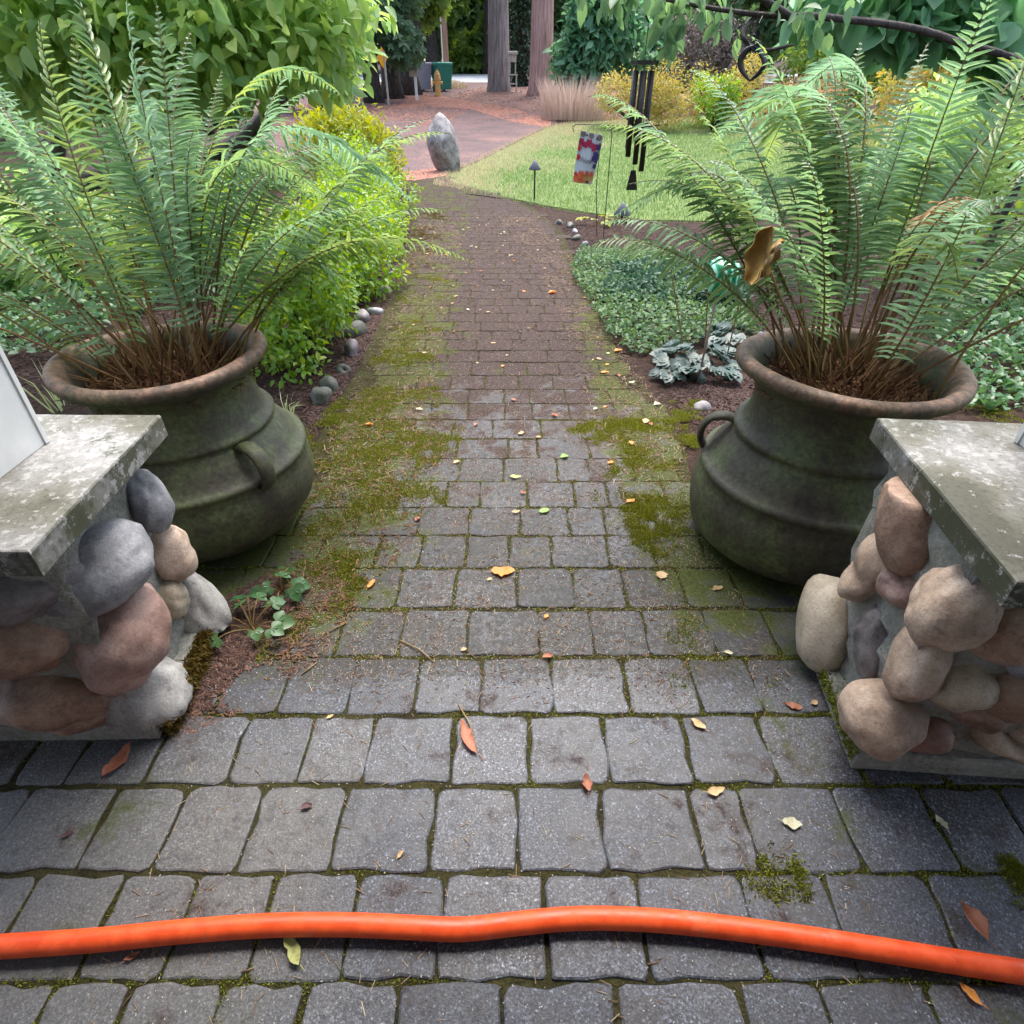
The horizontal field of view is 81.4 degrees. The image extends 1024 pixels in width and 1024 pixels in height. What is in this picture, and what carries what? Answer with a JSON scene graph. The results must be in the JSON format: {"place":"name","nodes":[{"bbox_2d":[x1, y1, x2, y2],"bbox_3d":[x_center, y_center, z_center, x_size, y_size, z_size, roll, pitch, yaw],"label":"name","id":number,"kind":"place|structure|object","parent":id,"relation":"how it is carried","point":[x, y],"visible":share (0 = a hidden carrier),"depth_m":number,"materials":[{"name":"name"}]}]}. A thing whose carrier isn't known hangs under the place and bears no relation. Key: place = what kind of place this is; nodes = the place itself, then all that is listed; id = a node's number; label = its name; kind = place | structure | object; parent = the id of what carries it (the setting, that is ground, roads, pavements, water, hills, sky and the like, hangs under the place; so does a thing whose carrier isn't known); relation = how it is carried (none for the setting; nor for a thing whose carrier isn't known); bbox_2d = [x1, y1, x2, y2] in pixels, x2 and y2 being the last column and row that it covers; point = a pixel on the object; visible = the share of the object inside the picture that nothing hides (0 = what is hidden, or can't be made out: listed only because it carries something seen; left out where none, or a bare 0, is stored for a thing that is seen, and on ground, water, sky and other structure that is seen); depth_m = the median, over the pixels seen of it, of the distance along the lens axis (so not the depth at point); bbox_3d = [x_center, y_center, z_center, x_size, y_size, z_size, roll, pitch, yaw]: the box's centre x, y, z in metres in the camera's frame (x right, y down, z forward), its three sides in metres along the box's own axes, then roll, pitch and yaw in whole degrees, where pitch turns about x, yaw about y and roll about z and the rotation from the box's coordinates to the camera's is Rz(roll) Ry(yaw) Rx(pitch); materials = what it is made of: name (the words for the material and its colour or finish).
{"place":"outdoors","nodes":[
{"label":"outdoors","id":0,"kind":"place"},
{"bbox_2d":[143,82,556,171],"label":"driveway","id":1,"kind":"structure","parent":0,"point":[469,141],"depth_m":16.39,"materials":[{"name":"concrete"}]},
{"bbox_2d":[273,94,482,141],"bbox_3d":[-4.720,-13.772,20.433,7.429,0.861,15.824,0,36,0],"label":"needle drift","id":2,"kind":"object","parent":1,"relation":"on","point":[412,113],"visible":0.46,"depth_m":20.25,"materials":[{"name":"brown plant"}]},
{"bbox_2d":[431,62,452,90],"bbox_3d":[-3.245,-20.073,27.459,0.784,1.069,0.813,-22,41,-28],"label":"wheelie bin","id":3,"kind":"object","parent":1,"relation":"on","point":[444,70],"visible":0.88,"depth_m":27.19,"materials":[{"name":"green plastic"}]},
{"bbox_2d":[397,96,550,127],"bbox_3d":[-1.724,-14.289,21.077,3.599,0.616,12.440,-19,40,-25],"label":"needle drift","id":4,"kind":"object","parent":1,"relation":"on","point":[488,109],"visible":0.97,"depth_m":21.40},
{"bbox_2d":[0,176,1023,1023],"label":"garden path","id":5,"kind":"structure","parent":0,"point":[122,820],"depth_m":1.34,"materials":[{"name":"stone"}]},
{"bbox_2d":[97,742,129,786],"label":"fallen leaf","id":6,"kind":"object","parent":5,"relation":"on","point":[119,758],"visible":1,"depth_m":1.39,"materials":[{"name":"brown plant"}]},
{"bbox_2d":[0,414,231,740],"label":"stone pier","id":7,"kind":"structure","parent":5,"relation":"on","point":[111,600],"depth_m":1.29,"materials":[{"name":"stone"}]},
{"bbox_2d":[0,345,48,477],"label":"porch column","id":8,"kind":"structure","parent":7,"relation":"on","point":[23,435],"depth_m":1.21,"materials":[{"name":"white paint"}]},
{"bbox_2d":[157,626,216,736],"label":"pier moss","id":9,"kind":"object","parent":7,"relation":"attached to","point":[198,660],"visible":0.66,"depth_m":1.57,"materials":[{"name":"green plant"}]},
{"bbox_2d":[42,321,313,562],"bbox_3d":[-1.046,-0.220,1.956,0.720,0.652,0.732,0,36,0],"label":"urn planter","id":10,"kind":"object","parent":5,"relation":"on","point":[235,477],"visible":0.64,"depth_m":1.76,"materials":[{"name":"ceramic"}]},
{"bbox_2d":[0,0,471,414],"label":"sword fern","id":11,"kind":"object","parent":10,"relation":"in","point":[180,199],"visible":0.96,"depth_m":1.66,"materials":[{"name":"plant"}]},
{"bbox_2d":[180,573,294,729],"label":"bark chips","id":12,"kind":"object","parent":5,"relation":"on","point":[261,619],"visible":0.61,"depth_m":1.68,"materials":[{"name":"brown wood"}]},
{"bbox_2d":[209,592,294,647],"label":"strawberry plant","id":13,"kind":"object","parent":12,"relation":"on","point":[282,622],"visible":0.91,"depth_m":1.71,"materials":[{"name":"green plant"}]},
{"bbox_2d":[172,563,356,737],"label":"bark litter","id":14,"kind":"object","parent":5,"relation":"on","point":[282,651],"visible":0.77,"depth_m":1.68,"materials":[{"name":"brown wood"}]},
{"bbox_2d":[249,566,310,609],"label":"strawberry plant","id":15,"kind":"object","parent":5,"relation":"on","point":[297,588],"visible":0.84,"depth_m":1.82,"materials":[{"name":"green plant"}]},
{"bbox_2d":[283,938,303,970],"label":"fallen leaf","id":16,"kind":"object","parent":5,"relation":"on","point":[291,945],"visible":1,"depth_m":1.08,"materials":[{"name":"yellow plant"}]},
{"bbox_2d":[253,545,376,664],"bbox_3d":[-0.600,0.263,1.833,0.290,0.014,0.524,0,36,0],"label":"moss","id":17,"kind":"object","parent":5,"relation":"on","point":[348,568],"visible":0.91,"depth_m":1.91,"materials":[{"name":"green plant"}]},
{"bbox_2d":[264,377,444,679],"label":"brown litter","id":18,"kind":"object","parent":5,"relation":"on","point":[435,384],"visible":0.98,"depth_m":2.27,"materials":[{"name":"plant"}]},
{"bbox_2d":[289,386,463,551],"bbox_3d":[-0.586,-0.266,2.573,0.751,0.014,1.375,0,36,0],"label":"moss","id":19,"kind":"object","parent":5,"relation":"on","point":[370,458],"visible":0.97,"depth_m":2.54,"materials":[{"name":"green plant"}]},
{"bbox_2d":[314,223,464,499],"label":"edge litter","id":20,"kind":"object","parent":5,"relation":"on","point":[431,332],"visible":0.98,"depth_m":3.22,"materials":[{"name":"plant"}]},
{"bbox_2d":[345,346,446,426],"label":"moss","id":21,"kind":"object","parent":5,"relation":"on","point":[423,357],"visible":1,"depth_m":3.10,"materials":[{"name":"green plant"}]},
{"bbox_2d":[377,275,454,364],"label":"moss","id":22,"kind":"object","parent":5,"relation":"on","point":[443,280],"visible":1,"depth_m":3.92,"materials":[{"name":"green plant"}]},
{"bbox_2d":[409,212,447,275],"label":"moss","id":23,"kind":"object","parent":5,"relation":"on","point":[421,234],"visible":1,"depth_m":6.41,"materials":[{"name":"green plant"}]},
{"bbox_2d":[0,906,1023,985],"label":"hose","id":24,"kind":"object","parent":5,"relation":"on","point":[910,954],"visible":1,"depth_m":1.08,"materials":[{"name":"orange rubber"}]},
{"bbox_2d":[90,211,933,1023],"bbox_3d":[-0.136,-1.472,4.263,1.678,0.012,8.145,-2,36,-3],"label":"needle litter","id":25,"kind":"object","parent":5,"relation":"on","point":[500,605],"visible":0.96,"depth_m":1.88,"materials":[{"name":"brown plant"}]},
{"bbox_2d":[1,418,1023,1023],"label":"joint moss","id":26,"kind":"object","parent":5,"relation":"on","point":[529,714],"visible":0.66,"depth_m":1.49,"materials":[{"name":"green plant"}]},
{"bbox_2d":[258,384,788,703],"bbox_3d":[-0.003,-0.094,2.338,1.618,0.005,2.014,0,36,0],"label":"dark debris","id":27,"kind":"object","parent":5,"relation":"on","point":[521,571],"visible":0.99,"depth_m":1.90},
{"bbox_2d":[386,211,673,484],"bbox_3d":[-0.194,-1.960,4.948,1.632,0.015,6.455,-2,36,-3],"label":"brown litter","id":28,"kind":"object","parent":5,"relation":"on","point":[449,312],"visible":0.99,"depth_m":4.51,"materials":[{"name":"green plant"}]},
{"bbox_2d":[502,217,680,501],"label":"edge litter","id":29,"kind":"object","parent":5,"relation":"on","point":[637,402],"visible":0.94,"depth_m":3.19,"materials":[{"name":"brown plant"}]},
{"bbox_2d":[564,415,699,568],"bbox_3d":[0.547,-0.143,2.401,0.613,0.014,1.120,0,36,0],"label":"moss","id":30,"kind":"object","parent":5,"relation":"on","point":[632,424],"visible":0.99,"depth_m":2.44,"materials":[{"name":"green plant"}]},
{"bbox_2d":[667,398,704,421],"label":"moss","id":31,"kind":"object","parent":5,"relation":"on","point":[683,415],"visible":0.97,"depth_m":2.87,"materials":[{"name":"green plant"}]},
{"bbox_2d":[661,594,778,692],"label":"moss","id":32,"kind":"object","parent":5,"relation":"on","point":[692,640],"visible":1,"depth_m":1.67,"materials":[{"name":"green plant"}]},
{"bbox_2d":[742,839,815,906],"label":"moss","id":33,"kind":"object","parent":5,"relation":"on","point":[798,873],"visible":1,"depth_m":1.18,"materials":[{"name":"green plant"}]},
{"bbox_2d":[690,326,977,585],"bbox_3d":[0.982,-0.182,1.904,0.742,0.652,0.730,0,36,0],"label":"urn planter","id":34,"kind":"object","parent":5,"relation":"on","point":[784,493],"visible":0.65,"depth_m":1.70,"materials":[{"name":"ceramic"}]},
{"bbox_2d":[744,226,813,386],"bbox_3d":[0.719,-0.494,1.564,0.316,0.477,0.086,-8,36,-11],"label":"stake ornament","id":35,"kind":"object","parent":34,"relation":"on","point":[761,255],"visible":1,"depth_m":1.46,"materials":[{"name":"metal"}]},
{"bbox_2d":[586,0,1023,438],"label":"sword fern","id":36,"kind":"object","parent":34,"relation":"in","point":[836,176],"visible":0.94,"depth_m":1.66,"materials":[{"name":"plant"}]},
{"bbox_2d":[795,418,1023,778],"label":"stone pier","id":37,"kind":"structure","parent":5,"relation":"on","point":[910,623],"depth_m":1.24,"materials":[{"name":"stone"}]},
{"bbox_2d":[814,668,861,759],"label":"pier moss","id":38,"kind":"object","parent":37,"relation":"attached to","point":[824,680],"visible":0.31,"depth_m":1.47,"materials":[{"name":"green plant"}]},
{"bbox_2d":[960,900,996,949],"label":"fallen leaf","id":39,"kind":"object","parent":5,"relation":"on","point":[978,920],"visible":1,"depth_m":1.12,"materials":[{"name":"brown plant"}]},
{"bbox_2d":[993,852,1023,913],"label":"moss","id":40,"kind":"object","parent":5,"relation":"on","point":[1014,868],"visible":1,"depth_m":1.19,"materials":[{"name":"green plant"}]},
{"bbox_2d":[0,61,1023,476],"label":"ground","id":41,"kind":"structure","parent":0,"point":[644,365],"depth_m":4.07,"materials":[{"name":"brown soil"}]},
{"bbox_2d":[0,161,148,296],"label":"bushy shrub","id":42,"kind":"object","parent":41,"relation":"on","point":[13,227],"visible":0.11,"depth_m":4.56,"materials":[{"name":"green plant"}]},
{"bbox_2d":[0,244,249,353],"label":"ground cover","id":43,"kind":"object","parent":41,"relation":"on","point":[13,315],"visible":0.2,"depth_m":4.00,"materials":[{"name":"green plant"}]},
{"bbox_2d":[0,278,296,409],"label":"bark chips","id":44,"kind":"object","parent":41,"relation":"on","point":[23,373],"visible":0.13,"depth_m":3.64,"materials":[{"name":"brown wood"}]},
{"bbox_2d":[47,160,293,299],"bbox_3d":[-2.620,-2.398,4.836,1.690,0.924,2.217,0,36,0],"label":"leafy shrub","id":45,"kind":"object","parent":41,"relation":"on","point":[229,246],"visible":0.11,"depth_m":4.68,"materials":[{"name":"green plant"}]},
{"bbox_2d":[0,0,397,275],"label":"dogwood tree","id":46,"kind":"object","parent":41,"relation":"on","point":[241,44],"visible":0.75,"depth_m":2.42,"materials":[{"name":"green plant"}]},
{"bbox_2d":[111,132,309,192],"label":"bushy shrub","id":47,"kind":"object","parent":41,"relation":"on","point":[253,172],"visible":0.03,"depth_m":9.11,"materials":[{"name":"green plant"}]},
{"bbox_2d":[221,203,368,388],"bbox_3d":[-1.255,-1.266,3.325,0.842,0.847,1.149,-13,38,-17],"label":"leafy shrub","id":48,"kind":"object","parent":41,"relation":"on","point":[301,309],"visible":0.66,"depth_m":3.24,"materials":[{"name":"green plant"}]},
{"bbox_2d":[228,193,410,427],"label":"bark chips","id":49,"kind":"object","parent":41,"relation":"on","point":[301,397],"visible":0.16,"depth_m":3.38,"materials":[{"name":"brown wood"}]},
{"bbox_2d":[311,386,331,405],"bbox_3d":[-0.977,-0.574,3.035,0.116,0.142,0.168,0,36,0],"label":"border stone","id":50,"kind":"object","parent":41,"relation":"on","point":[321,396],"visible":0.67,"depth_m":2.96,"materials":[{"name":"grey stone"}]},
{"bbox_2d":[274,171,411,308],"bbox_3d":[-1.258,-2.046,4.422,0.975,0.836,1.769,0,36,0],"label":"leafy shrub","id":51,"kind":"object","parent":41,"relation":"on","point":[367,266],"visible":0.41,"depth_m":4.30,"materials":[{"name":"green plant"}]},
{"bbox_2d":[280,97,409,188],"bbox_3d":[-2.412,-5.207,8.519,1.908,1.311,1.539,0,36,0],"label":"globe conifer","id":52,"kind":"object","parent":41,"relation":"on","point":[345,119],"visible":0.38,"depth_m":8.21,"materials":[{"name":"yellow plant"}]},
{"bbox_2d":[270,125,425,257],"bbox_3d":[-1.546,-3.225,5.909,1.412,1.028,2.361,0,36,0],"label":"leafy shrub","id":53,"kind":"object","parent":41,"relation":"on","point":[370,190],"visible":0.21,"depth_m":5.67,"materials":[{"name":"green plant"}]},
{"bbox_2d":[305,259,405,437],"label":"bark chips","id":54,"kind":"object","parent":41,"relation":"on","point":[345,383],"visible":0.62,"depth_m":3.41,"materials":[{"name":"brown wood"}]},
{"bbox_2d":[309,131,407,216],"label":"bushy shrub","id":55,"kind":"object","parent":41,"relation":"on","point":[376,159],"visible":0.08,"depth_m":7.13,"materials":[{"name":"green plant"}]},
{"bbox_2d":[361,0,427,102],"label":"cedar tree","id":56,"kind":"object","parent":41,"relation":"on","point":[400,50],"visible":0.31,"depth_m":22.04,"materials":[{"name":"green plant"}]},
{"bbox_2d":[378,0,423,98],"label":"cedar tree","id":57,"kind":"object","parent":41,"relation":"on","point":[408,9],"visible":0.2,"depth_m":23.89,"materials":[{"name":"brown plant"}]},
{"bbox_2d":[399,0,429,95],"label":"cedar tree","id":58,"kind":"object","parent":41,"relation":"on","point":[407,84],"visible":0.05,"depth_m":25.58,"materials":[{"name":"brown plant"}]},
{"bbox_2d":[412,0,452,57],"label":"broad tree","id":59,"kind":"object","parent":41,"relation":"on","point":[436,10],"visible":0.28,"depth_m":28.45,"materials":[{"name":"green plant"}]},
{"bbox_2d":[427,112,459,171],"bbox_3d":[-1.291,-6.686,10.823,0.560,0.965,0.443,-22,41,-28],"label":"boulder","id":60,"kind":"object","parent":41,"relation":"on","point":[444,152],"visible":0.91,"depth_m":10.70,"materials":[{"name":"grey stone"}]},
{"bbox_2d":[422,0,470,74],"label":"broad tree","id":61,"kind":"object","parent":41,"relation":"on","point":[432,44],"visible":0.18,"depth_m":38.32,"materials":[{"name":"green plant"}]},
{"bbox_2d":[440,0,483,61],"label":"broad tree","id":62,"kind":"object","parent":41,"relation":"on","point":[469,22],"visible":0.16,"depth_m":43.27,"materials":[{"name":"green plant"}]},
{"bbox_2d":[448,0,513,73],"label":"broad tree","id":63,"kind":"object","parent":41,"relation":"on","point":[470,55],"visible":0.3,"depth_m":40.42,"materials":[{"name":"green plant"}]},
{"bbox_2d":[508,0,573,74],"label":"broad tree","id":64,"kind":"object","parent":41,"relation":"on","point":[558,16],"visible":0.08,"depth_m":35.12,"materials":[{"name":"green plant"}]},
{"bbox_2d":[533,72,610,119],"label":"ornamental grass","id":65,"kind":"object","parent":41,"relation":"on","point":[569,104],"depth_m":17.76,"materials":[{"name":"beige plant"}]},
{"bbox_2d":[572,124,611,236],"bbox_3d":[0.778,-3.306,6.022,0.391,1.043,0.061,0,36,0],"label":"garden flag","id":66,"kind":"object","parent":41,"relation":"on","point":[589,146],"visible":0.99,"depth_m":5.88,"materials":[{"name":"fabric"}]},
{"bbox_2d":[450,82,775,119],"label":"mulch island","id":67,"kind":"structure","parent":41,"relation":"on","point":[520,104],"depth_m":22.42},
{"bbox_2d":[487,0,510,91],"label":"fir tree","id":68,"kind":"object","parent":67,"relation":"on","point":[498,40],"visible":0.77,"depth_m":23.73,"materials":[{"name":"grey plant"}]},
{"bbox_2d":[508,0,531,86],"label":"ivy trunk","id":69,"kind":"object","parent":67,"relation":"on","point":[521,15],"visible":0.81,"depth_m":26.02,"materials":[{"name":"green plant"}]},
{"bbox_2d":[526,0,553,95],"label":"fir tree","id":70,"kind":"object","parent":67,"relation":"on","point":[542,18],"visible":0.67,"depth_m":21.74,"materials":[{"name":"brown plant"}]},
{"bbox_2d":[541,0,662,98],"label":"rhododendron","id":71,"kind":"object","parent":67,"relation":"on","point":[590,45],"visible":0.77,"depth_m":19.30,"materials":[{"name":"green plant"}]},
{"bbox_2d":[593,48,694,131],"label":"golden shrub","id":72,"kind":"object","parent":67,"relation":"on","point":[659,97],"visible":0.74,"depth_m":15.71,"materials":[{"name":"yellow plant"}]},
{"bbox_2d":[635,0,717,91],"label":"rhododendron","id":73,"kind":"object","parent":67,"relation":"on","point":[656,46],"visible":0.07,"depth_m":23.31,"materials":[{"name":"green plant"}]},
{"bbox_2d":[569,243,756,353],"bbox_3d":[1.156,-1.758,4.579,1.359,0.147,2.755,0,36,0],"label":"ground cover","id":74,"kind":"object","parent":41,"relation":"on","point":[623,325],"visible":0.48,"depth_m":4.06,"materials":[{"name":"green plant"}]},
{"bbox_2d":[595,254,753,305],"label":"dark ground cover","id":75,"kind":"object","parent":41,"relation":"on","point":[647,277],"visible":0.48,"depth_m":4.51,"materials":[{"name":"green plant"}]},
{"bbox_2d":[664,369,753,432],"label":"bark chips","id":76,"kind":"object","parent":41,"relation":"on","point":[715,401],"visible":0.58,"depth_m":3.09,"materials":[{"name":"brown wood"}]},
{"bbox_2d":[648,367,705,383],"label":"coral bells","id":77,"kind":"object","parent":76,"relation":"on","point":[664,375],"visible":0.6,"depth_m":3.18,"materials":[{"name":"grey plant"}]},
{"bbox_2d":[649,339,742,382],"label":"coral bells","id":78,"kind":"object","parent":76,"relation":"on","point":[687,361],"visible":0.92,"depth_m":3.23,"materials":[{"name":"green plant"}]},
{"bbox_2d":[663,0,761,109],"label":"twiggy shrub","id":79,"kind":"object","parent":41,"relation":"on","point":[724,60],"visible":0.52,"depth_m":19.11,"materials":[{"name":"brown plant"}]},
{"bbox_2d":[696,256,740,383],"bbox_3d":[1.021,-0.944,3.016,0.170,0.657,0.174,0,36,0],"label":"glass float","id":80,"kind":"object","parent":41,"relation":"on","point":[717,266],"visible":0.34,"depth_m":2.84,"materials":[{"name":"glass"}]},
{"bbox_2d":[680,52,771,127],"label":"golden shrub","id":81,"kind":"object","parent":41,"relation":"on","point":[749,87],"visible":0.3,"depth_m":16.20,"materials":[{"name":"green plant"}]},
{"bbox_2d":[700,321,765,348],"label":"coral bells","id":82,"kind":"object","parent":41,"relation":"on","point":[716,336],"visible":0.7,"depth_m":3.54,"materials":[{"name":"grey plant"}]},
{"bbox_2d":[689,0,807,100],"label":"broad tree","id":83,"kind":"object","parent":41,"relation":"on","point":[770,33],"visible":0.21,"depth_m":19.75,"materials":[{"name":"green plant"}]},
{"bbox_2d":[561,214,1011,412],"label":"bark chips","id":84,"kind":"object","parent":41,"relation":"on","point":[716,240],"visible":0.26,"depth_m":5.39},
{"bbox_2d":[575,0,1023,287],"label":"overhanging tree","id":85,"kind":"object","parent":41,"relation":"on","point":[674,41],"visible":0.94,"depth_m":3.11,"materials":[{"name":"green plant"}]},
{"bbox_2d":[625,14,658,189],"bbox_3d":[0.711,-2.302,3.271,0.153,0.944,0.139,0,36,0],"label":"wind chime","id":86,"kind":"object","parent":85,"relation":"hanging from","point":[640,106],"visible":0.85,"depth_m":3.28,"materials":[{"name":"black metal"}]},
{"bbox_2d":[737,15,766,81],"bbox_3d":[1.295,-2.429,3.116,0.118,0.287,0.248,24,42,30],"label":"hanging ornament","id":87,"kind":"object","parent":85,"relation":"hanging from","point":[744,53],"visible":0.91,"depth_m":3.10,"materials":[{"name":"black metal"}]},
{"bbox_2d":[765,34,897,115],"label":"yellow shrub","id":88,"kind":"object","parent":41,"relation":"on","point":[797,59],"visible":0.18,"depth_m":18.04,"materials":[{"name":"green plant"}]},
{"bbox_2d":[774,0,1023,109],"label":"broadleaf tree","id":89,"kind":"object","parent":41,"relation":"on","point":[897,52],"visible":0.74,"depth_m":3.99,"materials":[{"name":"green plant"}]},
{"bbox_2d":[875,68,1023,211],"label":"bushy shrub","id":90,"kind":"object","parent":41,"relation":"on","point":[924,108],"visible":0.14,"depth_m":7.08,"materials":[{"name":"green plant"}]},
{"bbox_2d":[931,267,1023,410],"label":"woodland cover","id":91,"kind":"object","parent":41,"relation":"on","point":[1000,347],"visible":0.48,"depth_m":3.46,"materials":[{"name":"green plant"}]},
{"bbox_2d":[964,347,1023,422],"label":"moss","id":92,"kind":"object","parent":41,"relation":"on","point":[1000,410],"visible":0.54,"depth_m":2.89,"materials":[{"name":"green plant"}]},
{"bbox_2d":[968,200,1023,278],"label":"bushy shrub","id":93,"kind":"object","parent":41,"relation":"on","point":[1019,204],"visible":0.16,"depth_m":4.55,"materials":[{"name":"green plant"}]},
{"bbox_2d":[358,74,926,82],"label":"road","id":94,"kind":"structure","parent":0,"point":[472,77],"depth_m":36.72,"materials":[{"name":"grey asphalt"}]},
{"bbox_2d":[433,112,1020,223],"bbox_3d":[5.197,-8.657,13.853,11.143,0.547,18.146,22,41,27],"label":"lawn","id":95,"kind":"structure","parent":0,"point":[565,186],"depth_m":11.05,"materials":[{"name":"green plant"}]},
{"bbox_2d":[687,68,745,130],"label":"green shrub","id":96,"kind":"object","parent":95,"relation":"on","point":[711,100],"visible":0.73,"depth_m":15.56,"materials":[{"name":"green plant"}]},
{"bbox_2d":[759,66,854,125],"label":"amber shrub","id":97,"kind":"object","parent":95,"relation":"on","point":[830,90],"visible":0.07,"depth_m":16.69,"materials":[{"name":"yellow plant"}]},
{"bbox_2d":[851,63,971,147],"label":"yellow shrub","id":98,"kind":"object","parent":95,"relation":"on","point":[928,76],"visible":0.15,"depth_m":12.49,"materials":[{"name":"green plant"}]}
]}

